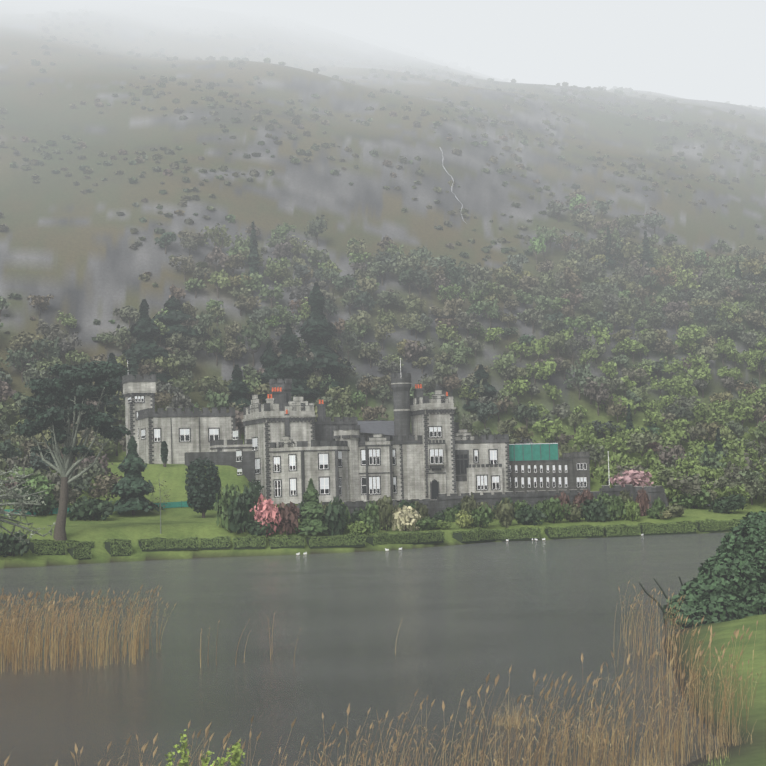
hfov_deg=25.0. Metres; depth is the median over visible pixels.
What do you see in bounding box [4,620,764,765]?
reeds
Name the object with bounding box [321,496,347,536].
small shrub
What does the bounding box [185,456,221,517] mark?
yew tree
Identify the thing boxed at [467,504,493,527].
shrub
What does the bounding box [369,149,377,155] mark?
scrub bush
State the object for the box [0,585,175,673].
spit reeds
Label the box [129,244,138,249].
scrub bush
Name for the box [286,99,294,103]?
scrub bush
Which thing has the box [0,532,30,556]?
shrub
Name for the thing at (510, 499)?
shrub wall base
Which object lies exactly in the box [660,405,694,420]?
wood tree
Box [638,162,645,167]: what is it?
scrub bush
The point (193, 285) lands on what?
wood tree
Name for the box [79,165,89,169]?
scrub bush
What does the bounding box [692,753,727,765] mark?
fringe grass
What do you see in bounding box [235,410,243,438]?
wood tree
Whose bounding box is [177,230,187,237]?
scrub bush
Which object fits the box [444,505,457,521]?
shrub wall base
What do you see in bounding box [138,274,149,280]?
scrub bush
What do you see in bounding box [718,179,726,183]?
scrub bush
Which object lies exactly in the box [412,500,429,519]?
shrub wall base
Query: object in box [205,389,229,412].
wood tree
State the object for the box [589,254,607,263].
wood tree
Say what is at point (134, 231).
scrub bush
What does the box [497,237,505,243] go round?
scrub bush
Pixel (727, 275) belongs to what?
wood tree
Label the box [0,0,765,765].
terrain ground
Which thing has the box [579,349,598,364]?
wood tree
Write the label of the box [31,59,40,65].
scrub bush
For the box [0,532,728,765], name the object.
lake water
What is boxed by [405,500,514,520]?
ivy
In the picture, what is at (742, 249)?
wood tree
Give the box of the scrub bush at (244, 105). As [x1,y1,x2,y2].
[240,103,248,106]
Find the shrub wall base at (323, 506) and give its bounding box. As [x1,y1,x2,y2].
[320,501,328,513]
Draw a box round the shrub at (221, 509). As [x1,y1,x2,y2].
[213,483,241,530]
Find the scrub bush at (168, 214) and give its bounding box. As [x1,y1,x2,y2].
[164,212,172,216]
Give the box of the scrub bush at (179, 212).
[174,210,184,214]
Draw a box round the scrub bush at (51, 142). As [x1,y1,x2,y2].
[46,140,56,145]
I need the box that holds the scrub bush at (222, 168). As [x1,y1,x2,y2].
[218,165,227,171]
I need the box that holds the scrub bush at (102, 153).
[98,151,106,156]
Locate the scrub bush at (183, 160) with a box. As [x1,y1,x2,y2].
[179,158,187,162]
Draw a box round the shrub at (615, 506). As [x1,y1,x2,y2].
[601,494,625,520]
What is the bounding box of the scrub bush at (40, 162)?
[36,160,43,165]
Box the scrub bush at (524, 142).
[520,139,527,145]
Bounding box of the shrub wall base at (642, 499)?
[636,489,650,515]
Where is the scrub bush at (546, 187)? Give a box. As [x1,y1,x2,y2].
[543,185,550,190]
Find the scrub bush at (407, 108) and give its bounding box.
[403,105,410,110]
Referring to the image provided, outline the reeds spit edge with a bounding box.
[198,613,402,667]
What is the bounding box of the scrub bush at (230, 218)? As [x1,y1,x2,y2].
[225,214,235,222]
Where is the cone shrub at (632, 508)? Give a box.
[622,499,639,521]
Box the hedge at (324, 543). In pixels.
[29,519,744,559]
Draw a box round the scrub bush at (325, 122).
[321,120,328,125]
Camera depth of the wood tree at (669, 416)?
365.56 m
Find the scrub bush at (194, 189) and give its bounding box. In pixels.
[190,187,199,191]
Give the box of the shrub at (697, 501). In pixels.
[670,488,715,508]
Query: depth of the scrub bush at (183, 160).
420.04 m
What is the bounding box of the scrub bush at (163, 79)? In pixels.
[159,76,167,82]
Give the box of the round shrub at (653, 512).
[646,505,666,518]
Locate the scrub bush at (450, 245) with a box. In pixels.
[445,243,454,248]
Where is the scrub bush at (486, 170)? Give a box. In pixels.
[482,168,489,173]
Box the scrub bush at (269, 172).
[266,169,274,175]
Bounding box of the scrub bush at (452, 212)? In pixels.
[447,210,455,214]
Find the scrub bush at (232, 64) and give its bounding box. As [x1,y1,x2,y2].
[229,62,235,66]
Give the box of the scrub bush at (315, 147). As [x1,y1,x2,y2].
[310,143,319,150]
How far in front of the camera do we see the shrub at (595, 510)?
281.50 m
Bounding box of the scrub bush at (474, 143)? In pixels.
[471,141,478,145]
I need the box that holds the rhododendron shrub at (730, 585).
[639,510,765,628]
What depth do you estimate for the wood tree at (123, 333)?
341.60 m
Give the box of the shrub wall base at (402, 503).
[398,499,414,510]
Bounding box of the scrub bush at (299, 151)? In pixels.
[296,148,304,154]
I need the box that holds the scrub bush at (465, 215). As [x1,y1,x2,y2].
[461,212,469,217]
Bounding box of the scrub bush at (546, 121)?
[542,118,550,124]
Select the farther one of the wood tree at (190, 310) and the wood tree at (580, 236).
the wood tree at (580, 236)
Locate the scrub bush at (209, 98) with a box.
[205,96,213,100]
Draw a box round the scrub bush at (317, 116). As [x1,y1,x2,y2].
[310,113,319,119]
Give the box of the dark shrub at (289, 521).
[275,501,301,534]
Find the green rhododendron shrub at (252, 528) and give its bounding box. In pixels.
[245,518,281,535]
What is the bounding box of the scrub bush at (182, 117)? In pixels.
[179,115,187,120]
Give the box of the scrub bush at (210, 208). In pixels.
[206,206,214,210]
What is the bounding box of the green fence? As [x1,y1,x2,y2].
[4,501,188,514]
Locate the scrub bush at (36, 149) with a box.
[32,146,39,152]
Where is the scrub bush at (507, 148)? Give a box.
[501,146,510,150]
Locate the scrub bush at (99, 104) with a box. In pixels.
[94,102,103,106]
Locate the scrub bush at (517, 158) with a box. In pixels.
[514,156,521,161]
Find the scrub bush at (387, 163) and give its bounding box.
[382,160,392,166]
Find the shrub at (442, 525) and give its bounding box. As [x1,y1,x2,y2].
[434,520,451,529]
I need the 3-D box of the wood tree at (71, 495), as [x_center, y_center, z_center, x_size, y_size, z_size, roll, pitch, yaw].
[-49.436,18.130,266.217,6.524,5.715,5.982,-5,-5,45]
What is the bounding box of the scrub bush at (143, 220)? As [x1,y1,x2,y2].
[139,217,146,222]
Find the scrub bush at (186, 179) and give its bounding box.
[182,176,189,182]
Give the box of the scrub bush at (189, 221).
[184,218,193,224]
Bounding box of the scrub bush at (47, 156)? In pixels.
[42,153,51,158]
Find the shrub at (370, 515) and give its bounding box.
[358,500,379,533]
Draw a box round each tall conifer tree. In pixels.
[95,353,124,421]
[122,299,176,382]
[152,295,209,343]
[225,364,250,410]
[249,341,285,401]
[272,323,320,400]
[296,282,351,386]
[462,364,505,413]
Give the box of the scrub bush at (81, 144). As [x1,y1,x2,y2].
[76,141,86,147]
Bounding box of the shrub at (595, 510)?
[579,497,609,521]
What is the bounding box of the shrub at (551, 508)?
[536,497,571,522]
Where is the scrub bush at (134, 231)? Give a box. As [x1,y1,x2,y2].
[129,228,138,233]
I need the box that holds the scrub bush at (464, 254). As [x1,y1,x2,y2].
[459,252,468,257]
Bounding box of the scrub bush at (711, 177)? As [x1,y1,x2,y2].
[707,175,714,180]
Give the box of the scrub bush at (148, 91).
[142,88,152,94]
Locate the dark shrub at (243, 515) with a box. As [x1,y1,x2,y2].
[226,491,260,532]
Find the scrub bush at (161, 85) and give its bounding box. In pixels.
[158,82,165,87]
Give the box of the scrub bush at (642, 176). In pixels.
[637,173,646,179]
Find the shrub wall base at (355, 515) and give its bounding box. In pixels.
[350,507,362,522]
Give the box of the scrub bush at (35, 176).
[31,174,39,179]
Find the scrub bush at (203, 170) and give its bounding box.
[198,168,207,172]
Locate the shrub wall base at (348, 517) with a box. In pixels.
[338,500,349,523]
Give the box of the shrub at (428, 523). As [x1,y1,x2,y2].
[415,517,437,530]
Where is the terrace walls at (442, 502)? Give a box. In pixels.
[287,484,668,522]
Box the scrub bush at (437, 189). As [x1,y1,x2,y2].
[433,186,441,192]
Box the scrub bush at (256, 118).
[252,115,261,121]
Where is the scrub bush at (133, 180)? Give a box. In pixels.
[128,177,137,183]
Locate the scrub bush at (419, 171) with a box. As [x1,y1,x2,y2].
[415,167,423,175]
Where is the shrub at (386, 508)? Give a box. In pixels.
[373,495,399,530]
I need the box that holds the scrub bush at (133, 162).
[128,160,136,164]
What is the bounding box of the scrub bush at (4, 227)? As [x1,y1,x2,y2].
[0,224,8,231]
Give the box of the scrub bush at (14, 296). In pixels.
[9,293,21,298]
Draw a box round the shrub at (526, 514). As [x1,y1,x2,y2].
[515,505,545,525]
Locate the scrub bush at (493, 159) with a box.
[488,155,497,163]
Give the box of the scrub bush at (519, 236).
[514,234,522,238]
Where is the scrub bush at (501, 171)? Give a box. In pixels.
[497,168,504,174]
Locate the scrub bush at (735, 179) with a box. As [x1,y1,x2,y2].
[731,177,739,182]
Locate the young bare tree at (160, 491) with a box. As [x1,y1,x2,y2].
[148,474,170,533]
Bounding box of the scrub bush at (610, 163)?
[606,161,613,165]
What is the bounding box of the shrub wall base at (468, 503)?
[461,492,476,514]
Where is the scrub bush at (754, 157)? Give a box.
[751,155,759,159]
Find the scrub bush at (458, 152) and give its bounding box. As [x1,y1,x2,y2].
[451,149,461,155]
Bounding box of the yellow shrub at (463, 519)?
[455,509,473,527]
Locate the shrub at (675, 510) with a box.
[665,503,685,517]
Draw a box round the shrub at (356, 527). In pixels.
[344,520,371,534]
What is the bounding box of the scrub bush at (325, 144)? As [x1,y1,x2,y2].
[321,142,328,147]
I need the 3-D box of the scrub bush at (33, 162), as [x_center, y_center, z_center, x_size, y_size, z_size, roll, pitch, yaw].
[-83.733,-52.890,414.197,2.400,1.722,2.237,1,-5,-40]
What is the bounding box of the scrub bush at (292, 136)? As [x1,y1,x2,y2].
[287,134,296,139]
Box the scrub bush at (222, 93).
[217,90,227,95]
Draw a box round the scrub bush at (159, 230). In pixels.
[154,228,164,233]
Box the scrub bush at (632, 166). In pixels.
[627,163,636,169]
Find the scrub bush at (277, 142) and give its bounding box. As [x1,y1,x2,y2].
[273,140,282,143]
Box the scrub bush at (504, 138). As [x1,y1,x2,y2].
[499,135,507,140]
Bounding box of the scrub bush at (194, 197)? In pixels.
[191,195,198,199]
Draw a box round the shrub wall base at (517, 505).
[513,499,530,516]
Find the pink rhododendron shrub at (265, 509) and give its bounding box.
[249,493,281,536]
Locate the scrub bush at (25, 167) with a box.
[21,165,30,169]
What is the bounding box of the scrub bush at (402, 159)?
[398,156,407,163]
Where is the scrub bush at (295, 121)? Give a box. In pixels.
[291,119,300,124]
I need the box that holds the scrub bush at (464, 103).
[460,101,469,106]
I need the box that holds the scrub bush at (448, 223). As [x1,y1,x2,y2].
[443,220,451,226]
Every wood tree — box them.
[0,296,10,315]
[0,357,5,369]
[0,370,12,383]
[0,379,16,401]
[0,401,17,423]
[0,418,10,436]
[0,430,18,441]
[0,439,22,475]
[0,439,23,468]
[0,452,6,473]
[1,426,18,436]
[2,347,37,381]
[2,465,33,487]
[3,403,20,420]
[4,455,28,470]
[5,476,22,492]
[6,331,39,351]
[11,418,32,425]
[11,434,25,461]
[11,435,42,468]
[15,395,46,419]
[16,474,54,502]
[19,440,47,458]
[22,363,51,389]
[23,452,49,467]
[24,450,61,473]
[24,468,52,488]
[27,294,53,316]
[29,337,62,361]
[33,357,52,376]
[34,429,60,468]
[35,319,67,341]
[35,356,62,377]
[39,338,58,353]
[43,471,69,485]
[44,484,80,504]
[55,311,76,334]
[58,331,81,354]
[61,432,89,453]
[65,350,89,366]
[68,476,94,498]
[72,461,88,479]
[74,460,104,493]
[75,423,102,448]
[81,454,112,474]
[86,399,99,407]
[86,441,103,456]
[88,472,122,499]
[89,353,106,363]
[95,332,116,348]
[95,433,116,459]
[98,391,122,401]
[98,424,125,455]
[103,403,125,423]
[111,324,134,348]
[113,306,139,327]
[115,354,128,366]
[119,437,125,451]
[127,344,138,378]
[136,362,162,378]
[141,355,164,372]
[151,356,178,383]
[154,231,175,253]
[154,318,168,346]
[155,307,171,322]
[155,390,173,407]
[156,381,179,396]
[163,330,184,348]
[165,347,179,356]
[165,351,175,371]
[166,389,194,412]
[167,375,196,394]
[168,254,195,280]
[169,284,185,300]
[171,347,196,370]
[176,335,205,354]
[177,370,193,379]
[178,402,200,412]
[179,236,197,255]
[180,315,197,327]
[182,301,197,316]
[183,278,206,297]
[185,231,205,250]
[191,310,224,355]
[192,267,209,282]
[195,376,229,391]
[196,376,230,398]
[201,223,233,249]
[203,299,223,311]
[204,246,229,270]
[204,337,226,365]
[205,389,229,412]
[207,269,230,298]
[207,306,225,325]
[221,253,246,276]
[222,341,247,367]
[222,400,245,412]
[223,336,238,358]
[224,321,241,341]
[226,245,248,261]
[227,273,251,287]
[227,287,252,299]
[233,232,252,249]
[234,299,248,315]
[235,319,273,366]
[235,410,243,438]
[237,246,264,266]
[238,294,260,316]
[240,272,264,295]
[241,364,261,381]
[242,372,261,399]
[245,226,260,235]
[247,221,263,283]
[247,306,278,323]
[249,321,267,351]
[249,382,270,403]
[258,281,284,307]
[262,256,290,284]
[264,315,280,330]
[266,236,287,257]
[269,266,290,287]
[271,222,295,239]
[271,337,280,352]
[272,240,293,258]
[274,302,292,326]
[274,326,295,337]
[278,337,306,353]
[280,312,301,330]
[281,274,302,291]
[287,283,313,300]
[288,298,310,322]
[289,235,309,257]
[292,255,305,270]
[293,262,310,285]
[295,347,324,376]
[297,297,310,320]
[298,266,313,286]
[304,215,328,246]
[304,372,325,400]
[305,247,329,268]
[308,279,328,293]
[311,396,336,410]
[312,267,323,280]
[314,373,334,395]
[314,403,318,421]
[317,262,335,278]
[317,266,341,290]
[320,289,339,313]
[322,259,341,288]
[322,298,337,320]
[325,385,353,415]
[325,407,333,416]
[327,400,357,421]
[332,318,346,340]
[333,328,359,360]
[334,274,355,296]
[334,357,358,385]
[340,289,359,315]
[340,318,361,336]
[345,237,360,247]
[345,324,370,339]
[346,239,365,255]
[347,252,370,268]
[350,262,366,270]
[350,310,371,340]
[350,390,365,409]
[351,268,373,279]
[352,289,376,310]
[353,280,363,289]
[355,373,374,397]
[356,275,377,296]
[357,375,376,404]
[358,347,381,367]
[359,341,380,363]
[359,404,388,420]
[365,259,397,285]
[366,254,382,261]
[366,373,392,400]
[370,249,404,279]
[371,384,392,406]
[373,360,402,374]
[374,322,395,350]
[376,291,399,312]
[376,308,397,332]
[377,235,396,249]
[382,353,403,366]
[383,241,405,274]
[391,295,406,311]
[394,254,420,285]
[396,339,419,361]
[397,263,425,293]
[398,309,420,335]
[402,269,430,298]
[402,340,425,367]
[403,313,432,325]
[404,297,421,313]
[406,319,426,338]
[407,293,425,308]
[408,245,431,266]
[410,391,434,397]
[412,356,431,373]
[416,338,435,356]
[417,371,443,393]
[420,271,437,294]
[422,255,455,283]
[422,266,447,284]
[429,306,444,320]
[432,362,457,390]
[434,274,452,300]
[434,283,467,302]
[434,351,448,363]
[435,317,460,331]
[435,321,461,343]
[439,338,469,376]
[439,373,461,395]
[442,255,469,276]
[443,296,464,318]
[445,263,469,295]
[454,401,460,414]
[455,309,480,339]
[458,347,473,354]
[458,384,478,403]
[458,413,478,430]
[460,375,486,395]
[464,263,475,272]
[465,262,492,296]
[465,336,484,356]
[466,302,482,319]
[466,373,474,386]
[467,429,478,435]
[468,279,488,295]
[468,286,488,303]
[468,322,485,338]
[474,364,489,372]
[474,396,494,417]
[474,401,498,428]
[474,427,495,439]
[475,298,500,329]
[478,280,504,298]
[481,292,498,315]
[484,326,503,348]
[488,395,514,421]
[490,348,517,382]
[491,265,516,286]
[491,431,516,443]
[494,270,519,287]
[496,417,516,433]
[497,312,516,327]
[497,388,515,413]
[499,287,514,301]
[499,366,516,384]
[501,327,517,341]
[501,375,530,403]
[503,253,528,274]
[505,342,532,361]
[510,365,527,379]
[510,425,533,442]
[511,405,520,419]
[512,270,532,290]
[512,403,538,429]
[513,289,537,307]
[517,275,539,292]
[517,310,533,325]
[517,436,535,443]
[518,334,535,345]
[519,307,543,333]
[522,362,543,383]
[526,383,539,399]
[526,411,553,424]
[527,401,549,417]
[528,234,545,264]
[531,283,552,299]
[531,335,548,359]
[532,416,568,441]
[533,225,558,256]
[533,355,556,382]
[533,357,563,378]
[535,295,552,314]
[536,259,553,271]
[537,270,555,287]
[538,317,563,333]
[541,225,553,248]
[543,311,562,325]
[543,383,561,405]
[545,435,556,442]
[547,200,567,221]
[547,331,568,357]
[550,297,569,312]
[550,401,571,419]
[553,433,573,447]
[555,258,578,273]
[556,358,570,379]
[557,323,568,332]
[558,327,574,340]
[558,442,580,452]
[559,337,584,364]
[560,234,579,251]
[560,266,580,290]
[560,288,584,307]
[560,303,574,317]
[561,317,586,335]
[562,248,583,261]
[563,360,594,399]
[564,195,574,210]
[568,247,586,259]
[568,410,583,433]
[569,189,586,197]
[569,194,586,210]
[570,211,596,232]
[570,433,603,463]
[571,231,588,246]
[571,314,594,325]
[572,405,587,418]
[573,202,591,213]
[573,205,589,224]
[574,334,593,347]
[575,296,590,312]
[575,423,594,440]
[576,258,607,280]
[578,240,594,258]
[578,375,608,404]
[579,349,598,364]
[580,319,613,332]
[580,442,605,466]
[581,420,622,442]
[582,281,597,291]
[582,377,612,415]
[583,239,603,256]
[583,287,604,300]
[583,324,611,357]
[588,345,605,363]
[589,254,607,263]
[589,463,617,487]
[592,200,613,218]
[593,217,621,238]
[594,277,610,293]
[595,282,620,296]
[595,394,625,409]
[595,423,610,438]
[596,236,620,264]
[596,312,627,332]
[597,360,617,378]
[597,435,629,451]
[598,459,614,466]
[599,227,623,244]
[599,294,617,312]
[600,377,627,394]
[602,225,616,269]
[602,241,628,266]
[603,293,627,313]
[605,398,627,421]
[605,452,629,465]
[606,270,628,288]
[608,354,632,372]
[608,425,628,439]
[610,215,636,229]
[610,329,634,341]
[611,341,629,354]
[611,464,626,484]
[612,264,639,285]
[612,463,643,483]
[613,237,642,267]
[613,420,630,430]
[613,457,650,469]
[614,309,634,329]
[616,375,636,395]
[617,289,630,298]
[617,398,639,421]
[618,293,641,326]
[619,278,641,298]
[620,336,643,361]
[621,367,646,382]
[623,426,642,444]
[624,403,633,443]
[625,390,641,413]
[625,430,661,455]
[627,214,643,229]
[627,243,644,262]
[627,255,654,288]
[629,384,650,410]
[630,362,652,376]
[633,286,657,310]
[634,318,647,334]
[634,327,657,356]
[634,375,650,385]
[634,448,664,470]
[635,328,651,336]
[635,343,648,361]
[635,358,659,379]
[637,399,660,413]
[638,230,655,270]
[638,245,656,260]
[639,422,661,441]
[639,473,661,486]
[640,466,659,473]
[642,234,659,247]
[643,212,665,233]
[643,409,664,425]
[643,441,665,452]
[644,360,666,378]
[645,313,662,330]
[649,375,670,394]
[650,248,659,256]
[650,265,678,286]
[652,328,667,347]
[652,339,678,358]
[653,256,665,266]
[654,442,685,466]
[654,478,670,503]
[655,296,669,308]
[655,465,685,501]
[656,258,668,269]
[656,435,677,450]
[657,245,674,257]
[657,312,667,323]
[657,394,680,409]
[659,290,681,302]
[659,356,682,377]
[660,284,674,296]
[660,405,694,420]
[660,464,683,474]
[661,412,675,423]
[661,418,683,434]
[662,300,688,314]
[663,233,676,245]
[663,254,684,280]
[663,474,683,502]
[664,310,692,332]
[664,425,689,443]
[664,474,703,507]
[665,459,686,477]
[668,266,700,301]
[668,373,689,386]
[668,373,692,395]
[668,394,698,417]
[668,467,689,479]
[669,451,691,464]
[669,488,681,502]
[670,417,690,444]
[671,243,687,254]
[672,277,686,291]
[673,325,705,357]
[673,456,699,475]
[674,250,695,268]
[675,331,692,341]
[676,453,701,476]
[677,351,708,375]
[680,250,691,267]
[681,302,691,311]
[682,311,693,323]
[682,342,698,354]
[682,356,691,375]
[682,421,707,444]
[683,386,697,399]
[684,289,700,300]
[684,296,713,323]
[685,325,706,341]
[686,266,705,275]
[687,365,711,397]
[687,439,705,455]
[688,269,707,289]
[688,476,704,484]
[689,288,718,306]
[689,305,719,326]
[689,378,708,395]
[690,251,709,270]
[692,399,722,435]
[693,448,727,470]
[694,421,723,440]
[694,446,715,457]
[695,466,717,483]
[696,248,705,255]
[696,345,718,368]
[698,266,724,290]
[700,283,721,300]
[700,335,716,347]
[700,482,713,489]
[701,489,716,508]
[702,277,720,290]
[702,444,708,465]
[703,265,715,275]
[703,437,731,450]
[704,323,728,341]
[708,253,728,278]
[708,320,729,335]
[709,299,723,314]
[709,391,733,403]
[709,400,729,413]
[710,416,727,429]
[710,470,737,483]
[711,239,731,255]
[712,476,738,492]
[713,340,733,365]
[713,466,725,482]
[713,487,730,498]
[714,407,731,420]
[714,427,725,460]
[715,298,740,322]
[715,427,735,449]
[716,262,734,280]
[716,450,750,470]
[717,336,735,356]
[717,366,736,386]
[718,277,740,296]
[719,260,744,270]
[719,295,733,305]
[719,463,749,485]
[721,375,736,393]
[722,320,743,341]
[722,484,750,500]
[723,398,747,411]
[723,447,737,462]
[724,285,742,302]
[724,348,744,366]
[724,438,745,454]
[725,253,746,269]
[725,269,743,280]
[726,303,743,316]
[726,420,748,437]
[727,316,742,324]
[728,450,752,471]
[729,279,750,301]
[730,323,744,339]
[730,404,756,431]
[732,367,742,377]
[733,244,751,255]
[733,438,753,448]
[734,260,746,298]
[734,381,759,393]
[734,473,762,504]
[735,255,762,280]
[735,468,765,501]
[737,330,757,348]
[738,349,756,367]
[738,387,765,405]
[739,305,756,324]
[739,391,763,405]
[741,309,763,330]
[742,300,754,308]
[743,271,761,288]
[745,247,760,258]
[745,280,765,309]
[745,378,759,386]
[746,257,763,271]
[746,347,765,382]
[746,447,758,459]
[747,329,765,352]
[748,401,765,424]
[749,424,763,442]
[749,439,765,459]
[749,476,765,498]
[751,458,765,470]
[752,287,765,309]
[754,352,765,373]
[754,420,765,446]
[755,337,765,350]
[755,461,765,470]
[757,263,765,278]
[758,252,765,264]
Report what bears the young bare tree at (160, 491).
on the terrain ground at (64, 242)
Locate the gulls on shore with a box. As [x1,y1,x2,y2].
[296,534,643,554]
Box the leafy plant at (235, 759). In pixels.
[165,729,244,765]
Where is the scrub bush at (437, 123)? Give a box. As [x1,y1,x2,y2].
[432,121,441,125]
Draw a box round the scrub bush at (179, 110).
[174,107,184,113]
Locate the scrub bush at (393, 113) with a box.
[389,111,396,116]
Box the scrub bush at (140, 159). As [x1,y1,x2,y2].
[135,156,144,162]
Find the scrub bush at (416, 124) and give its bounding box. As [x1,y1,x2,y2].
[412,121,420,127]
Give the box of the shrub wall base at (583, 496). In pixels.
[572,488,593,507]
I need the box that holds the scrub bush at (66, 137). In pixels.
[61,134,70,139]
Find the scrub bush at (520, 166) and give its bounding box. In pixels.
[516,164,524,168]
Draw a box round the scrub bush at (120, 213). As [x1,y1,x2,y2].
[116,212,124,215]
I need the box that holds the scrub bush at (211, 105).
[207,102,215,108]
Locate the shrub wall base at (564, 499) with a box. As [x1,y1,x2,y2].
[554,491,569,511]
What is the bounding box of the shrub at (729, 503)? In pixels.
[708,494,748,513]
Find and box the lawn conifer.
[111,436,164,514]
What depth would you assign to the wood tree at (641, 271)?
415.28 m
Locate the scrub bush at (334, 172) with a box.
[330,170,339,175]
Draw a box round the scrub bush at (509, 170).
[504,168,512,172]
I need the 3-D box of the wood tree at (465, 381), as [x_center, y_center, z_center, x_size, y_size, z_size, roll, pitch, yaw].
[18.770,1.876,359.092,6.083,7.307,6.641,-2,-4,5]
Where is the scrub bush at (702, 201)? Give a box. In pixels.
[698,198,706,204]
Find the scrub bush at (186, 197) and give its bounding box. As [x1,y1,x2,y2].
[181,195,191,200]
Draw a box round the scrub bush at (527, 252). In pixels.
[524,249,532,255]
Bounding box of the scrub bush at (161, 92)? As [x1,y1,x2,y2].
[157,90,165,95]
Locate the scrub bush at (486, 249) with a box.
[481,246,490,252]
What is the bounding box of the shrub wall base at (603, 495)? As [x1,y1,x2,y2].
[593,492,609,501]
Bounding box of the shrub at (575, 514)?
[564,502,586,521]
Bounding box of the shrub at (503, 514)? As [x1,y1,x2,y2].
[494,497,514,527]
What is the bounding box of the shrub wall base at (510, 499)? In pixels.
[495,496,513,514]
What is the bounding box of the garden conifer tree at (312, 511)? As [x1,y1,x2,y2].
[294,478,331,535]
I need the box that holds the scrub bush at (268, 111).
[262,109,271,113]
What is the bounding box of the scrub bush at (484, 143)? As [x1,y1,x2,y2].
[480,141,488,146]
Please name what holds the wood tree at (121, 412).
on the terrain ground at (64, 242)
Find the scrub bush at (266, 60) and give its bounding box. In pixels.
[263,57,270,62]
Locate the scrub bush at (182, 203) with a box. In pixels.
[178,200,186,206]
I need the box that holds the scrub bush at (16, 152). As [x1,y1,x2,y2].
[13,150,19,155]
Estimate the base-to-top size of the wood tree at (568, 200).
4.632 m
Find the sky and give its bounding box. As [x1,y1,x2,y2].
[181,0,765,107]
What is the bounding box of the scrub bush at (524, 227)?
[517,225,527,229]
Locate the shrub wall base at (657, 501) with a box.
[652,496,665,509]
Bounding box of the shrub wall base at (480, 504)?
[477,502,494,517]
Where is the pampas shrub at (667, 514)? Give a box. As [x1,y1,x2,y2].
[658,510,671,519]
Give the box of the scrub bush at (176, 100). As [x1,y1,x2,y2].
[172,98,179,102]
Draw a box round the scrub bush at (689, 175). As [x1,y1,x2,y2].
[686,173,693,178]
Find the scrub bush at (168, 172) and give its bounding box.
[162,169,172,175]
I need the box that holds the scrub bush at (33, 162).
[29,159,37,164]
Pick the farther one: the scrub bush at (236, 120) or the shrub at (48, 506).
the scrub bush at (236, 120)
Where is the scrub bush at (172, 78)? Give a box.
[168,76,176,81]
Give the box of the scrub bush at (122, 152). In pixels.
[118,149,127,154]
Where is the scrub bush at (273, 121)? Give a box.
[269,119,277,123]
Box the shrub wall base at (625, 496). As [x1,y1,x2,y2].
[619,489,635,504]
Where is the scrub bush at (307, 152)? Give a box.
[302,149,311,155]
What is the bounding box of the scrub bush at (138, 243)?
[135,241,142,245]
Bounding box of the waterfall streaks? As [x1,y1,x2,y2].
[439,147,466,223]
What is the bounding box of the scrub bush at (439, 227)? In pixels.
[434,225,442,229]
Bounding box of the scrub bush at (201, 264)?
[196,261,207,266]
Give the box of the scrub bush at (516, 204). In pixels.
[511,202,520,207]
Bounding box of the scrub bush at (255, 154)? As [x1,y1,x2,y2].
[251,152,260,156]
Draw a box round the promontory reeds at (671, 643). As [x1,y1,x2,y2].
[614,581,734,741]
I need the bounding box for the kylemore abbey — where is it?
[122,359,589,503]
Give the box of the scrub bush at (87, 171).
[83,167,92,173]
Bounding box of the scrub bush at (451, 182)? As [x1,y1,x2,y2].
[448,180,455,186]
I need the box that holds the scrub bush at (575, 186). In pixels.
[570,183,579,188]
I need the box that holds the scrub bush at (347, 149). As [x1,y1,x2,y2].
[344,147,351,151]
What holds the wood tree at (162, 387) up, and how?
on the terrain ground at (64, 242)
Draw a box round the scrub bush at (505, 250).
[501,247,510,252]
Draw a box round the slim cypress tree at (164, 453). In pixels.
[160,441,167,466]
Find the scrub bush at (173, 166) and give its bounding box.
[169,162,178,169]
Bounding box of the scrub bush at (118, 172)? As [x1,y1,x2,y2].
[114,171,123,174]
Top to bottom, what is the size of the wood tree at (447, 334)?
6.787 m
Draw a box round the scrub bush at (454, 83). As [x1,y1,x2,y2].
[451,81,458,86]
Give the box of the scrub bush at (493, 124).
[490,121,497,126]
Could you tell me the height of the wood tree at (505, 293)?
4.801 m
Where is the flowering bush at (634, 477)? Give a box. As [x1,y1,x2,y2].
[609,469,653,486]
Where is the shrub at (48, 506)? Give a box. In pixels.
[4,485,58,515]
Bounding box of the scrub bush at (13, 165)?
[9,161,17,168]
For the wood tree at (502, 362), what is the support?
on the terrain ground at (64, 242)
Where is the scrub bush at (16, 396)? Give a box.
[12,391,25,400]
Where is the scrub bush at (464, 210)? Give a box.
[459,208,468,212]
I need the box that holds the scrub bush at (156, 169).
[152,166,161,171]
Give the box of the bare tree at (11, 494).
[0,462,55,544]
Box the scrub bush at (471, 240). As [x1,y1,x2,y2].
[467,238,474,243]
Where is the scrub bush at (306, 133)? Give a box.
[303,131,310,135]
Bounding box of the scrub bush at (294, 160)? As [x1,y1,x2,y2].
[290,158,299,163]
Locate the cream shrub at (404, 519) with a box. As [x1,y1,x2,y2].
[387,505,420,530]
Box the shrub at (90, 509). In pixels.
[67,496,113,520]
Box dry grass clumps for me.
[487,695,755,765]
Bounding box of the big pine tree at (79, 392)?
[14,361,130,540]
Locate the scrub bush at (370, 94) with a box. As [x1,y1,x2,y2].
[367,91,374,96]
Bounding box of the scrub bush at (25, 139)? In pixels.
[22,136,28,142]
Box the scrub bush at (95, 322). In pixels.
[93,319,100,324]
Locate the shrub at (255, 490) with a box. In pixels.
[240,479,263,502]
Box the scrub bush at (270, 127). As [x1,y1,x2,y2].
[265,124,273,130]
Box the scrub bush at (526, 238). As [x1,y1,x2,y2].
[523,235,530,240]
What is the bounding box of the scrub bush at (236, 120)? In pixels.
[231,117,241,122]
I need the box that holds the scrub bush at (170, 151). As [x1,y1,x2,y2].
[164,148,174,154]
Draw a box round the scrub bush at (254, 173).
[249,169,259,176]
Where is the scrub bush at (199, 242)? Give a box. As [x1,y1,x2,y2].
[197,240,204,245]

